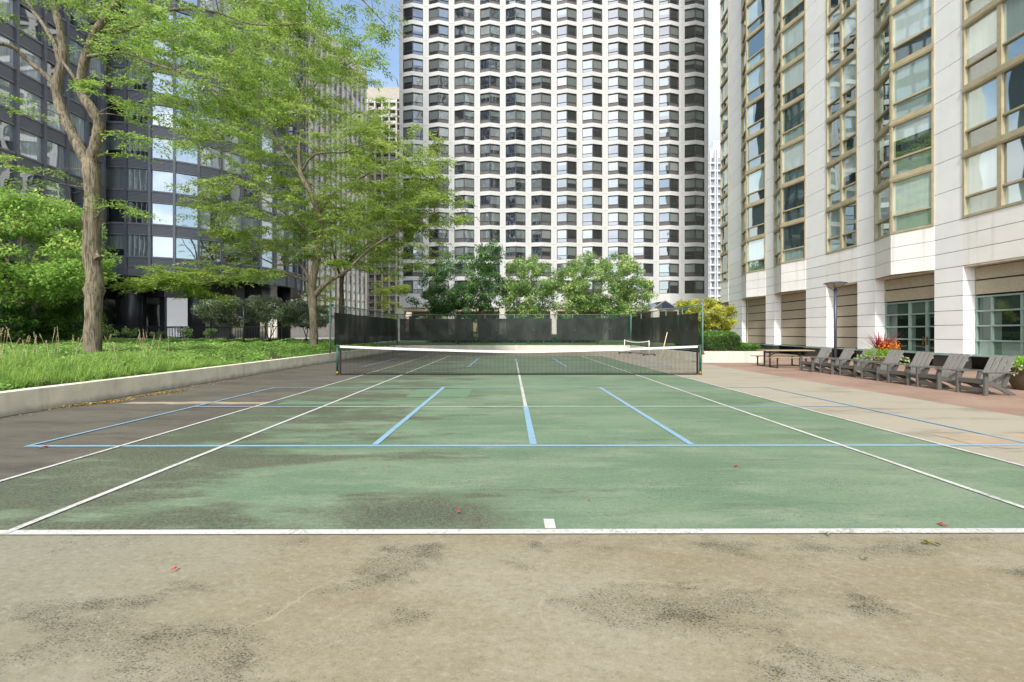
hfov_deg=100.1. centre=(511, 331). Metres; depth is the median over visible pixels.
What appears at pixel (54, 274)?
broadleaf tree
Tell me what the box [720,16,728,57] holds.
bay window
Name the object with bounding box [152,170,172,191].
window
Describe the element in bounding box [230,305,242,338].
lobby window
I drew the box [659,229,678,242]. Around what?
bay window
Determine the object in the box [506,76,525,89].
bay window
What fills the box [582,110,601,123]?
bay window
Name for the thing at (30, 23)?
window
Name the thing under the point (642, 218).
bay window
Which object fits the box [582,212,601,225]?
bay window
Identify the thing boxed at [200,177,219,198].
window
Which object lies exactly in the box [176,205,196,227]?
window
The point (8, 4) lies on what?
remaining windows
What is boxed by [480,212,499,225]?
bay window
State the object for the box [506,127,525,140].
bay window
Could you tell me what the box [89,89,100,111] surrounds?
window
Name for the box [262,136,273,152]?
window
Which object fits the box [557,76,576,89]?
bay window
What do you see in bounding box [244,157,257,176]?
window
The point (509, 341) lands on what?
lawn hedge
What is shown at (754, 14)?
bay window
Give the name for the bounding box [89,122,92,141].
window
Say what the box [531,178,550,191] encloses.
bay window
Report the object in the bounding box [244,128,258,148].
window
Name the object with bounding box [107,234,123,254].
window
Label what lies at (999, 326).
shop window
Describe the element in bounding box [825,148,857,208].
bay window
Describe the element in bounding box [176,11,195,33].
window
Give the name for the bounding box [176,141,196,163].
window
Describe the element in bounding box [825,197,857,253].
bay window
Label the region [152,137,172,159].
window
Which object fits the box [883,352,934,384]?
garden chair
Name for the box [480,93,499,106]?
bay window
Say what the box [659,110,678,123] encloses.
bay window
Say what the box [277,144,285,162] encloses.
window
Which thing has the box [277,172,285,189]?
window
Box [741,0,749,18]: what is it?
bay window
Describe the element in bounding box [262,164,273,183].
window
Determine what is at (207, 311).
grey shrub
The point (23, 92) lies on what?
window
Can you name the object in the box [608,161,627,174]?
bay window
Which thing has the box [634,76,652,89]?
bay window
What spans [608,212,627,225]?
bay window
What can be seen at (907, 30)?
bay window
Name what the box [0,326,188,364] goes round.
grass plumes
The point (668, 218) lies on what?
bay window
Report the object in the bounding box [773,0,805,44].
bay window
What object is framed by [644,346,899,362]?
paved terrace
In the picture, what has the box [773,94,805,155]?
bay window
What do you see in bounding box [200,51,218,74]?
window
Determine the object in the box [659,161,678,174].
bay window
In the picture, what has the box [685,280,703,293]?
bay window
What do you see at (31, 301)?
lobby window
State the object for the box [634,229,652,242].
bay window
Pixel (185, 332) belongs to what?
shrub
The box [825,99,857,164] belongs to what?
bay window
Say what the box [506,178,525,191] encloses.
bay window
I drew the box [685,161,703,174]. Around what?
bay window
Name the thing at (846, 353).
garden chair
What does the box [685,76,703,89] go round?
bay window
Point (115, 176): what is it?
window
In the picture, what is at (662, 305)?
glass canopy
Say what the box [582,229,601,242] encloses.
bay window
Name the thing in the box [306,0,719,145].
sky
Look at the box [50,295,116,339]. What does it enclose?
lobby window
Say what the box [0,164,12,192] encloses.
window
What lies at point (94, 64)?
window
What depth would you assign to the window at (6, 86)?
28.11 m
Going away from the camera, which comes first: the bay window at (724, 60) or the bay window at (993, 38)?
the bay window at (993, 38)
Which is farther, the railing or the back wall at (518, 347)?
the back wall at (518, 347)
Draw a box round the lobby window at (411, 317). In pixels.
[409,316,428,318]
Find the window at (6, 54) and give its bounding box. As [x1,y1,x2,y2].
[0,34,12,66]
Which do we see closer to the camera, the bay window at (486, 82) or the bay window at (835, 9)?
the bay window at (835, 9)
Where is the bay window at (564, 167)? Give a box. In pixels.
[557,161,576,174]
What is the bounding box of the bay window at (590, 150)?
[582,144,601,157]
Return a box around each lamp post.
[237,299,249,342]
[823,281,847,361]
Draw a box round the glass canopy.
[641,300,722,322]
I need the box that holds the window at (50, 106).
[47,101,63,131]
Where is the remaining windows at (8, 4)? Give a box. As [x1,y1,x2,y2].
[0,0,299,273]
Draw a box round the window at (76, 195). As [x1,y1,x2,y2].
[70,187,83,209]
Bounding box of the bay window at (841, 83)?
[825,50,857,119]
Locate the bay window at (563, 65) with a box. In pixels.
[557,59,576,72]
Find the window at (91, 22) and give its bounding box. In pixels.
[89,17,100,44]
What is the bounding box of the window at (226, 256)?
[223,243,240,262]
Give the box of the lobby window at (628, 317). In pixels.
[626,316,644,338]
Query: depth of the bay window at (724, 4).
38.76 m
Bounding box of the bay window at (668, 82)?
[659,76,678,89]
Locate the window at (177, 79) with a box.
[176,76,196,99]
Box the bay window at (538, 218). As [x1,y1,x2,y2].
[531,212,550,225]
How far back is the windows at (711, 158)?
151.04 m
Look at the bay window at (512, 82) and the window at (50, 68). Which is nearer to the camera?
the window at (50, 68)
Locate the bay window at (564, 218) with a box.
[557,212,576,225]
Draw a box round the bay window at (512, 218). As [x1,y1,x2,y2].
[506,212,525,225]
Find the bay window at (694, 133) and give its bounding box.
[685,127,703,140]
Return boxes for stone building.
[720,0,1023,369]
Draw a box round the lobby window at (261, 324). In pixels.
[260,312,264,338]
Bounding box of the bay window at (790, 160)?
[773,135,806,192]
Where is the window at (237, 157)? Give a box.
[223,151,240,173]
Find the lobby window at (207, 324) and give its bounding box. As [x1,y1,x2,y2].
[206,299,209,338]
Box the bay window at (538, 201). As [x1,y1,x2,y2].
[531,195,550,208]
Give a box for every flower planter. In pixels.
[853,331,910,376]
[990,355,1023,389]
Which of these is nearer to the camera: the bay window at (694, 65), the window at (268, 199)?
the window at (268, 199)
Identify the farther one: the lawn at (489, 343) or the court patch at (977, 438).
the lawn at (489, 343)
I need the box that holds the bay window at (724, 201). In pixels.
[720,192,728,225]
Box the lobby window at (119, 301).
[116,298,122,338]
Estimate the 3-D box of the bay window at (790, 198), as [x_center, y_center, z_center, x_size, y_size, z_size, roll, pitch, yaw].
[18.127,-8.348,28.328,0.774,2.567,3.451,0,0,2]
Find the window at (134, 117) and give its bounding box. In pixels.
[129,102,147,123]
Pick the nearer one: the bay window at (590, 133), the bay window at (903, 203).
the bay window at (903, 203)
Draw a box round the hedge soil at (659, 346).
[637,345,694,351]
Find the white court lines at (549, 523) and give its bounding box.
[0,356,1023,533]
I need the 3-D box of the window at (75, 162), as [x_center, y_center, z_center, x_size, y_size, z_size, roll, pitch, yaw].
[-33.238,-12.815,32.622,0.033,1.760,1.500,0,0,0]
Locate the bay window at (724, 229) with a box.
[720,222,728,253]
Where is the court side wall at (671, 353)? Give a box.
[630,345,702,362]
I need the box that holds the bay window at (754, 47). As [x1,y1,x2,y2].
[741,22,765,83]
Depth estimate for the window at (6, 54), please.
28.10 m
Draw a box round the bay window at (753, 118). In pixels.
[741,93,765,147]
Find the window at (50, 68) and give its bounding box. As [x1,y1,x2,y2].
[47,62,63,93]
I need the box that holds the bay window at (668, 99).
[659,93,678,106]
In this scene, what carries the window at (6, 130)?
in the dark curved tower at (133, 180)
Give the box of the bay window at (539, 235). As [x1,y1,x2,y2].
[531,229,550,242]
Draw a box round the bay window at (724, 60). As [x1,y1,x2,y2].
[720,45,728,85]
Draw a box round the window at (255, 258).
[244,247,258,265]
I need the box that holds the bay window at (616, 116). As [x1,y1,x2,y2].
[608,110,627,123]
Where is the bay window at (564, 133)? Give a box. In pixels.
[557,127,576,140]
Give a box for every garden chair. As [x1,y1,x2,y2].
[797,347,832,371]
[819,348,855,373]
[836,349,877,376]
[857,350,903,380]
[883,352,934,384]
[911,353,969,389]
[950,355,1017,395]
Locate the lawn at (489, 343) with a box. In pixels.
[378,340,675,345]
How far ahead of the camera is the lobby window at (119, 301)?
40.21 m
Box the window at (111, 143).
[107,134,123,154]
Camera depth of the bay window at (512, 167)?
69.17 m
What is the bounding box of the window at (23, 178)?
[20,172,40,196]
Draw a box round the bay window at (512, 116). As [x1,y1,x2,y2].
[506,110,525,123]
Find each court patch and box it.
[123,401,266,403]
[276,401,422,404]
[406,389,471,396]
[527,403,672,404]
[934,433,1023,448]
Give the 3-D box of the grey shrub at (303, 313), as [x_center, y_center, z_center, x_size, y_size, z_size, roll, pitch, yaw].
[-14.445,-0.822,30.444,3.450,3.016,3.635,0,0,14]
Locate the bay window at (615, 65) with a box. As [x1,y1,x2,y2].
[608,59,627,72]
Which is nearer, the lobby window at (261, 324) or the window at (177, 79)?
the window at (177, 79)
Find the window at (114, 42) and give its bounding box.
[107,34,123,50]
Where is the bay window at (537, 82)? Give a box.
[531,76,550,89]
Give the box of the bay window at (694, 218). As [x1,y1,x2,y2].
[685,212,703,225]
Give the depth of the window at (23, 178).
29.45 m
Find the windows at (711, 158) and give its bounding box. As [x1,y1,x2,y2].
[711,158,719,316]
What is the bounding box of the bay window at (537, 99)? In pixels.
[531,93,550,106]
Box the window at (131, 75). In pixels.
[129,68,147,89]
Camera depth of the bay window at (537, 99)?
69.18 m
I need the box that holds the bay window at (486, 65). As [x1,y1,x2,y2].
[480,59,499,72]
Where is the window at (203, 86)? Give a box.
[200,86,219,101]
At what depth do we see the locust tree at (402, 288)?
57.01 m
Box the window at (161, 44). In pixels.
[153,39,172,61]
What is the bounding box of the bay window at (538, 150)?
[531,144,550,157]
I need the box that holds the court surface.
[0,351,1023,681]
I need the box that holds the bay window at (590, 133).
[582,127,601,140]
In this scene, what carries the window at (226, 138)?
in the dark curved tower at (133, 180)
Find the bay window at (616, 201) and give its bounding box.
[608,195,627,208]
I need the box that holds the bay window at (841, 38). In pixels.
[825,1,857,75]
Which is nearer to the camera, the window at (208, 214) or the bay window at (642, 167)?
the window at (208, 214)
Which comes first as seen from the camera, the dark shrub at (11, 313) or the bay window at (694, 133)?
the dark shrub at (11, 313)
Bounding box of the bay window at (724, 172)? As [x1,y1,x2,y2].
[720,163,728,197]
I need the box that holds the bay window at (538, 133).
[531,127,550,140]
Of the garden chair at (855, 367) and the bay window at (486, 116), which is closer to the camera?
the garden chair at (855, 367)
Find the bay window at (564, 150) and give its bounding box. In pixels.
[557,144,576,157]
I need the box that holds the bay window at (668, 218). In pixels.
[659,212,678,225]
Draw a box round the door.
[885,300,935,352]
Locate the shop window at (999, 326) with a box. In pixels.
[975,293,1023,356]
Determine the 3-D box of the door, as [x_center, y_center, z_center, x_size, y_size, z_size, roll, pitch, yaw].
[18.500,-0.235,19.752,0.226,2.340,3.062,0,0,2]
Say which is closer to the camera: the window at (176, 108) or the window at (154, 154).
the window at (154, 154)
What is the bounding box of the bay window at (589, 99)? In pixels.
[582,93,601,106]
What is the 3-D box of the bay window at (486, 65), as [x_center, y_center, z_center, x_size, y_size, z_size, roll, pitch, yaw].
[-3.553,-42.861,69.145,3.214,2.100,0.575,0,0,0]
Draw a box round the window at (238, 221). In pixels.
[223,212,240,233]
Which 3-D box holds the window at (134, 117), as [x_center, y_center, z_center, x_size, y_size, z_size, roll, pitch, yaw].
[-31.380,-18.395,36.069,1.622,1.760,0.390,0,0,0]
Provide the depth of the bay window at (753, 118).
32.22 m
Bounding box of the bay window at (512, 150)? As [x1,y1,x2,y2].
[506,144,525,157]
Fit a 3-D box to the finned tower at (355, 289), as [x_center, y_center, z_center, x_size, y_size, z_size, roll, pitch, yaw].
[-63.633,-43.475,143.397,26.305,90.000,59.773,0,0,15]
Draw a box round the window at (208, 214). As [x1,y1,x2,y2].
[200,208,219,229]
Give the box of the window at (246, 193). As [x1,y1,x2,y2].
[244,187,258,207]
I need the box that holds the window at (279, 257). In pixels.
[277,252,285,270]
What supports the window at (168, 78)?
in the dark curved tower at (133, 180)
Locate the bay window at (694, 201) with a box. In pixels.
[685,195,703,208]
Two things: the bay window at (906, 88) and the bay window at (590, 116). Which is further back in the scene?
the bay window at (590, 116)
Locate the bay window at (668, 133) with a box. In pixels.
[659,127,678,140]
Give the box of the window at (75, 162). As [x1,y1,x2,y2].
[70,150,81,175]
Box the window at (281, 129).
[277,117,285,135]
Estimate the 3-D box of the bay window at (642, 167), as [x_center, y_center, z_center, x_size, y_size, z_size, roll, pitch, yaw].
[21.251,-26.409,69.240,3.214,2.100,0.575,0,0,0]
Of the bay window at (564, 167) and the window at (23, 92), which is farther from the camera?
the bay window at (564, 167)
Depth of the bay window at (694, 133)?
69.29 m
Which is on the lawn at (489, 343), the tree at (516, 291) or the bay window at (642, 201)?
the tree at (516, 291)
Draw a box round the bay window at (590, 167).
[582,161,601,174]
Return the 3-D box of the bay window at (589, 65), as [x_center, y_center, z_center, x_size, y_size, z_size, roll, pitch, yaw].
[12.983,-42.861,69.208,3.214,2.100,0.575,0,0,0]
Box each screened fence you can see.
[329,303,396,352]
[397,314,630,344]
[631,303,703,350]
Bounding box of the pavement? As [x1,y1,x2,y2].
[702,363,1023,416]
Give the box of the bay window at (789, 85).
[773,52,805,118]
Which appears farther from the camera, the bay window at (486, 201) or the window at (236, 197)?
the bay window at (486, 201)
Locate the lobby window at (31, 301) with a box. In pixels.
[25,301,49,339]
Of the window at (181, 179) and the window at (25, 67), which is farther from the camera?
the window at (181, 179)
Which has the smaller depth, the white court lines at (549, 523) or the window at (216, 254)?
the white court lines at (549, 523)
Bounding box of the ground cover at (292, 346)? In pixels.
[0,337,386,390]
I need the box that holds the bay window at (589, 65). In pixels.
[582,59,601,72]
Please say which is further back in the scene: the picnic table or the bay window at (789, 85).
the bay window at (789, 85)
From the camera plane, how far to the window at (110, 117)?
35.78 m
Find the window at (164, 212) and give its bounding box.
[152,203,172,224]
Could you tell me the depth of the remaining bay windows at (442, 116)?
69.18 m
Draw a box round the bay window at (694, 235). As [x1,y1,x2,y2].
[685,229,703,242]
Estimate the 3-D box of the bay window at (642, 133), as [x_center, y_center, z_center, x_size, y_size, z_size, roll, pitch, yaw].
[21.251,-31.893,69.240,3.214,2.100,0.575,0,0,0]
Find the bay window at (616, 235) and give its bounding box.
[608,229,627,242]
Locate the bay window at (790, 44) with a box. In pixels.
[773,11,805,81]
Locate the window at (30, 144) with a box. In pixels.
[20,129,40,160]
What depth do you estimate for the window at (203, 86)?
38.46 m
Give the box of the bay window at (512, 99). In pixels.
[506,93,525,106]
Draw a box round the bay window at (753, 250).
[741,235,765,275]
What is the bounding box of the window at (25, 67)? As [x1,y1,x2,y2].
[20,46,40,81]
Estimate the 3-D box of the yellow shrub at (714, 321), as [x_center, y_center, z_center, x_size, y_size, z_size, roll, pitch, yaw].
[11.226,-0.502,24.717,3.453,3.096,3.042,0,0,0]
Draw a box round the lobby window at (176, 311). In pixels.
[165,297,187,338]
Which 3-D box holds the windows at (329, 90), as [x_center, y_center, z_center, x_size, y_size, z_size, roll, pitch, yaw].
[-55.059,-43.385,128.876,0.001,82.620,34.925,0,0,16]
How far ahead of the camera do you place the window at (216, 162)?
38.42 m
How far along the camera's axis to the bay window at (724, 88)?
38.53 m
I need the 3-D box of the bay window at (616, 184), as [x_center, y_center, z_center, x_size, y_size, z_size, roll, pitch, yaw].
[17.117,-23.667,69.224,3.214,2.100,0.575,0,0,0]
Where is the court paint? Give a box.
[0,356,1023,534]
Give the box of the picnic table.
[750,350,815,367]
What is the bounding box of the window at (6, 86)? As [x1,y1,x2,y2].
[0,77,12,107]
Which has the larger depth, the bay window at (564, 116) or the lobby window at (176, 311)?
the bay window at (564, 116)
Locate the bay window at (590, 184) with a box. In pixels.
[582,178,601,191]
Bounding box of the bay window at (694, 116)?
[685,110,703,123]
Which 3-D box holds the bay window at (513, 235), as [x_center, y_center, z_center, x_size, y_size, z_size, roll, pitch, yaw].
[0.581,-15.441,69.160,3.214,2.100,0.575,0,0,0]
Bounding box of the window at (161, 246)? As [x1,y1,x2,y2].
[152,236,172,257]
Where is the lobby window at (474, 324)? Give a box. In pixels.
[457,316,476,333]
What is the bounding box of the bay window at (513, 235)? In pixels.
[506,229,525,242]
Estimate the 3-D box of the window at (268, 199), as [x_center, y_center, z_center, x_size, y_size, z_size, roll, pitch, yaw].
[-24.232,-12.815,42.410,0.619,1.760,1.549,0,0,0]
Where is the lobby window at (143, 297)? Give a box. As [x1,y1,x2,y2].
[143,297,143,336]
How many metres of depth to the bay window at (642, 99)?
69.25 m
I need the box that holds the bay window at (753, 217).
[741,199,765,243]
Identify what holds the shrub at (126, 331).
on the planting soil at (270, 357)
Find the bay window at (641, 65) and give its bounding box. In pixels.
[634,59,652,72]
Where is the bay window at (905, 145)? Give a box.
[873,105,934,188]
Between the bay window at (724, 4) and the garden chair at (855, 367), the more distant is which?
the bay window at (724, 4)
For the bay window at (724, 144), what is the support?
in the stone building
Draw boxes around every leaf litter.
[2,365,309,416]
[53,398,143,408]
[131,388,191,396]
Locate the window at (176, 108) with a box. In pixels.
[176,108,196,129]
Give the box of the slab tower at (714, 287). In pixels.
[698,141,720,330]
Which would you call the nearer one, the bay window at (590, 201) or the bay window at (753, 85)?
the bay window at (753, 85)
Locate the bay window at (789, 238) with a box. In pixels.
[773,218,805,267]
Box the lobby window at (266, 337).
[265,323,267,339]
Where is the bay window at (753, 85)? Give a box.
[741,58,765,115]
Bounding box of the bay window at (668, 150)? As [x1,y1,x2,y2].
[659,144,678,157]
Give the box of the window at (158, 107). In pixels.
[152,105,172,126]
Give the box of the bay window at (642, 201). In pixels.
[634,195,652,208]
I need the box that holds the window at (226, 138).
[223,121,240,142]
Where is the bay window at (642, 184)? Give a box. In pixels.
[634,178,652,191]
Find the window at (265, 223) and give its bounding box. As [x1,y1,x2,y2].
[262,220,273,239]
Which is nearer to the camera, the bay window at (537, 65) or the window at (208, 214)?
the window at (208, 214)
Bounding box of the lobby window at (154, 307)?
[144,297,164,338]
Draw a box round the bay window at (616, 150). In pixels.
[608,144,627,157]
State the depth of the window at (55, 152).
31.16 m
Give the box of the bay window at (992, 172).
[961,129,1023,218]
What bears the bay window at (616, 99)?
in the white bay tower at (567, 130)
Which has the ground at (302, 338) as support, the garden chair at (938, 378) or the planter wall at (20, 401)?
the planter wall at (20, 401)
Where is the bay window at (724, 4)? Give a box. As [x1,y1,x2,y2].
[720,0,728,29]
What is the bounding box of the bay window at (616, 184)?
[608,178,627,191]
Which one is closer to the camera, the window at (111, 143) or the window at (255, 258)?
the window at (111, 143)
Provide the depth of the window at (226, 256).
39.42 m
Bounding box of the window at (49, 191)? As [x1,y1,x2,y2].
[47,179,63,204]
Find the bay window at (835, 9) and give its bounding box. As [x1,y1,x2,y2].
[826,0,856,30]
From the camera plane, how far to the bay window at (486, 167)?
69.13 m
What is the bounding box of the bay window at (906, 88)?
[873,45,933,136]
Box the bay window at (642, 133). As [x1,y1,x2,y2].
[634,127,652,140]
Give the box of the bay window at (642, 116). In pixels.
[634,110,652,123]
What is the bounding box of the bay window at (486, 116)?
[480,110,499,123]
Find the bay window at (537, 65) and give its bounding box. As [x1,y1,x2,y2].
[531,59,550,72]
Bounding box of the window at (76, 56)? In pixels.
[70,39,83,64]
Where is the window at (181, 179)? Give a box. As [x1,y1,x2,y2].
[176,173,196,195]
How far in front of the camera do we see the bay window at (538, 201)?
69.18 m
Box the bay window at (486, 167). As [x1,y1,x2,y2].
[480,161,499,174]
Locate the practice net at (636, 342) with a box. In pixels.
[620,340,654,355]
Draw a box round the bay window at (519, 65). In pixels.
[506,59,525,72]
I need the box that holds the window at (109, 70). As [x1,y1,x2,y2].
[107,67,123,87]
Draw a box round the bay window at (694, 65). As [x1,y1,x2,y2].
[685,59,703,72]
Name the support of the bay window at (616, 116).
in the white bay tower at (567, 130)
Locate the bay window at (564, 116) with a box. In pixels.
[557,110,576,123]
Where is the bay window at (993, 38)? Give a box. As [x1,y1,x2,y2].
[961,0,1023,88]
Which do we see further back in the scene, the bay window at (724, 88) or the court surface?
the bay window at (724, 88)
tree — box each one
[0,0,409,352]
[0,177,121,341]
[107,0,480,344]
[291,172,437,313]
[292,272,338,314]
[370,276,411,341]
[406,239,506,343]
[499,254,558,343]
[545,250,657,343]
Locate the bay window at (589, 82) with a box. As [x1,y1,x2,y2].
[582,76,601,89]
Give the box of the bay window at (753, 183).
[741,164,765,211]
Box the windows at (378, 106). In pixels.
[370,101,409,318]
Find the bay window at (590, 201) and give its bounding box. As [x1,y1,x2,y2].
[582,195,601,208]
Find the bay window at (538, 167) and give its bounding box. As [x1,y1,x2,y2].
[531,161,550,174]
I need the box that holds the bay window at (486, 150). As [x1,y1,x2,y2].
[480,144,499,157]
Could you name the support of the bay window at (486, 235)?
in the white bay tower at (567, 130)
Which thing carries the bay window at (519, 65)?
in the white bay tower at (567, 130)
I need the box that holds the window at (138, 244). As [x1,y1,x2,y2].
[129,235,147,255]
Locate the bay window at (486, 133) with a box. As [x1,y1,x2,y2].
[480,127,499,140]
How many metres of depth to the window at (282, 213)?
44.15 m
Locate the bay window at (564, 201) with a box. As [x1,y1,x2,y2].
[557,195,576,208]
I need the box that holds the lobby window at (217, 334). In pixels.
[210,304,229,338]
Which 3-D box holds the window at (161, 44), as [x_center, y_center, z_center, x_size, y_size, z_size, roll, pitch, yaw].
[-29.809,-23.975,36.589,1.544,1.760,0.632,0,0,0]
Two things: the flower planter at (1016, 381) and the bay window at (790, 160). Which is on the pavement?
the flower planter at (1016, 381)
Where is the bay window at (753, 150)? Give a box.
[741,128,765,179]
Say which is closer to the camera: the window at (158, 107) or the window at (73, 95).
the window at (73, 95)
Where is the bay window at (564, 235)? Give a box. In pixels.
[557,229,576,242]
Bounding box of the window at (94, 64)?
[89,57,100,77]
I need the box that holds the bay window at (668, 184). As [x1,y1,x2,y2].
[659,178,678,191]
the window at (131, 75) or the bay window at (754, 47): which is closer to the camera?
the bay window at (754, 47)
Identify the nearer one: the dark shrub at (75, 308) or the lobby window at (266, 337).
the dark shrub at (75, 308)
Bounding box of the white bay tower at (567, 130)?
[397,0,709,340]
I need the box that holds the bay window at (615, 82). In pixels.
[608,76,627,89]
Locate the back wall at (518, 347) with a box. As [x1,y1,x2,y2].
[395,345,629,350]
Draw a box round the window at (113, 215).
[107,201,123,221]
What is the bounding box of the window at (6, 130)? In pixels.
[0,120,12,150]
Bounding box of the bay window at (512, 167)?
[506,161,525,174]
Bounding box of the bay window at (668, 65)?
[659,59,678,72]
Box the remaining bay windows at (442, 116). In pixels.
[403,0,703,293]
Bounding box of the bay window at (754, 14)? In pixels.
[741,0,765,51]
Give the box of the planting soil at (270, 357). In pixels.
[0,340,385,390]
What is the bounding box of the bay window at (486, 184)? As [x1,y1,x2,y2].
[480,178,499,191]
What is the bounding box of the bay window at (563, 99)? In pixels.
[557,93,576,106]
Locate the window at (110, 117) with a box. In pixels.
[107,101,123,120]
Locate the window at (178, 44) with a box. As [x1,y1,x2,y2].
[176,44,196,66]
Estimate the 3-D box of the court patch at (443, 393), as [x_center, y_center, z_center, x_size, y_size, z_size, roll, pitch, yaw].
[-1.766,1.518,10.671,1.450,0.001,1.436,0,0,0]
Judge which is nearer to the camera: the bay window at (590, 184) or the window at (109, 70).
the window at (109, 70)
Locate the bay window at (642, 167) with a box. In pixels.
[634,161,652,174]
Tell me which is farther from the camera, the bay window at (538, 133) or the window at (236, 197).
the bay window at (538, 133)
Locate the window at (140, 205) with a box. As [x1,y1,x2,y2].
[129,202,147,222]
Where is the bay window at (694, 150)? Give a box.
[685,144,703,157]
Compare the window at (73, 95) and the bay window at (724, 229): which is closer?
the window at (73, 95)
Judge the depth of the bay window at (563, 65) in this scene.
69.20 m
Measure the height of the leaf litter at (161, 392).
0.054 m
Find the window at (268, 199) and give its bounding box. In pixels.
[262,192,273,212]
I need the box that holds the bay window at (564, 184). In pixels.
[557,178,576,191]
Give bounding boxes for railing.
[103,326,283,338]
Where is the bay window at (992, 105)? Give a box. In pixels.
[961,55,1023,153]
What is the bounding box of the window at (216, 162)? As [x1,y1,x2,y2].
[200,146,219,168]
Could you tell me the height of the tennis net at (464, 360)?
1.085 m
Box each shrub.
[0,302,41,342]
[3,297,78,342]
[39,291,107,340]
[102,322,119,337]
[121,326,138,337]
[151,331,165,338]
[178,326,192,337]
[190,295,261,340]
[203,327,215,338]
[234,295,301,340]
[279,299,333,340]
[674,297,739,331]
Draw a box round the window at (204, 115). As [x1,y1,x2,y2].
[200,115,219,135]
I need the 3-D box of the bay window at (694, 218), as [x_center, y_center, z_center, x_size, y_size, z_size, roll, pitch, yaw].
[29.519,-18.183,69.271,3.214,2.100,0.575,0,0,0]
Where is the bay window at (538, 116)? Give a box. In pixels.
[531,110,550,123]
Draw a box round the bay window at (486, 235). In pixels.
[480,229,499,242]
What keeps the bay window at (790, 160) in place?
in the stone building
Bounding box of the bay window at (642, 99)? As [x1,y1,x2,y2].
[634,93,652,106]
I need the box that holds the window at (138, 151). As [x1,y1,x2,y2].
[129,135,147,156]
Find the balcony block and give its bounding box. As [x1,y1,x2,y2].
[367,87,411,318]
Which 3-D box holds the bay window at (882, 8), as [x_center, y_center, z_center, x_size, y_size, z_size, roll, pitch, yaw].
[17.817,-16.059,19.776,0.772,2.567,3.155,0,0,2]
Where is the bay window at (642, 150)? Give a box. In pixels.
[634,144,652,157]
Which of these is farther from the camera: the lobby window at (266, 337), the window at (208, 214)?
the lobby window at (266, 337)
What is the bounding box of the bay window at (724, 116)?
[720,104,728,141]
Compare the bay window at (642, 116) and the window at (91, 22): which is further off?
the bay window at (642, 116)
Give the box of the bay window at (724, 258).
[720,251,728,282]
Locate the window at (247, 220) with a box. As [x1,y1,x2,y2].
[244,216,258,236]
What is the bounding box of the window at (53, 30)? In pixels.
[47,23,57,49]
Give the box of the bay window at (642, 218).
[634,212,652,225]
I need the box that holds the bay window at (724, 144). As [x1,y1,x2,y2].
[720,133,728,169]
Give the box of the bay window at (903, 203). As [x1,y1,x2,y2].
[873,166,933,240]
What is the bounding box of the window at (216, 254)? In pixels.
[200,240,219,260]
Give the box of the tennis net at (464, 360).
[336,344,704,374]
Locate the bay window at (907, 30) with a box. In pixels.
[873,0,934,85]
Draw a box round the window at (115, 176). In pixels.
[107,168,123,187]
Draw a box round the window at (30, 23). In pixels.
[20,5,40,41]
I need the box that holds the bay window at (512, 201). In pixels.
[506,195,525,208]
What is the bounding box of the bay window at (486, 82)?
[480,76,499,89]
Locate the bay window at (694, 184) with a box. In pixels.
[685,178,703,191]
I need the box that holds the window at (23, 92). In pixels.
[20,87,40,120]
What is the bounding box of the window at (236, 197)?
[223,183,240,203]
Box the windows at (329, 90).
[291,32,363,324]
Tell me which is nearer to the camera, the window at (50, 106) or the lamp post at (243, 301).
the lamp post at (243, 301)
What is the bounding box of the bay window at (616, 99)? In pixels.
[608,93,627,106]
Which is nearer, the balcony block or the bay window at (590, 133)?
the bay window at (590, 133)
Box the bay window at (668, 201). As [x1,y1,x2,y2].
[659,195,678,208]
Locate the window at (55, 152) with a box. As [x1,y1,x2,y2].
[47,140,63,169]
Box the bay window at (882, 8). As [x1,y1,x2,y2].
[874,0,906,33]
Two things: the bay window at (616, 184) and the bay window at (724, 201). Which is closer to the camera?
the bay window at (724, 201)
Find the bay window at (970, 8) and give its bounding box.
[962,0,995,23]
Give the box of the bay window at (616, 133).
[608,127,627,140]
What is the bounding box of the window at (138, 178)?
[129,168,147,189]
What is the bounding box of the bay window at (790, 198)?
[773,177,805,229]
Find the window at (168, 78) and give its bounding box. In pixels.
[152,71,172,94]
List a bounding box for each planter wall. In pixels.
[0,346,394,416]
[691,351,763,362]
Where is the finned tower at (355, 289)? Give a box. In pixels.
[268,14,366,337]
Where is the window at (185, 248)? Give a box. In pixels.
[176,238,196,258]
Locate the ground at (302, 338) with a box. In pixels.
[274,337,983,369]
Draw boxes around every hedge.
[425,334,597,342]
[676,330,743,351]
[736,342,763,350]
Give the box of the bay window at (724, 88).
[720,75,728,113]
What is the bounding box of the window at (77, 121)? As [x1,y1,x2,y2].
[70,113,83,140]
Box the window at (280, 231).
[277,226,285,242]
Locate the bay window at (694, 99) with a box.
[685,93,703,106]
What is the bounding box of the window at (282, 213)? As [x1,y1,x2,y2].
[277,199,285,215]
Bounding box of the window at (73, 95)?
[70,76,81,103]
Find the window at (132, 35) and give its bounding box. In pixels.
[129,35,147,56]
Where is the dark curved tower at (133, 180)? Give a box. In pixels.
[0,0,305,339]
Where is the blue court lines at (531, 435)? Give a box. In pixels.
[23,358,1023,446]
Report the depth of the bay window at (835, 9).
24.21 m
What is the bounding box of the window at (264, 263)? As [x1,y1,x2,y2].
[262,251,273,267]
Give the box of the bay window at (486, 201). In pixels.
[480,195,499,208]

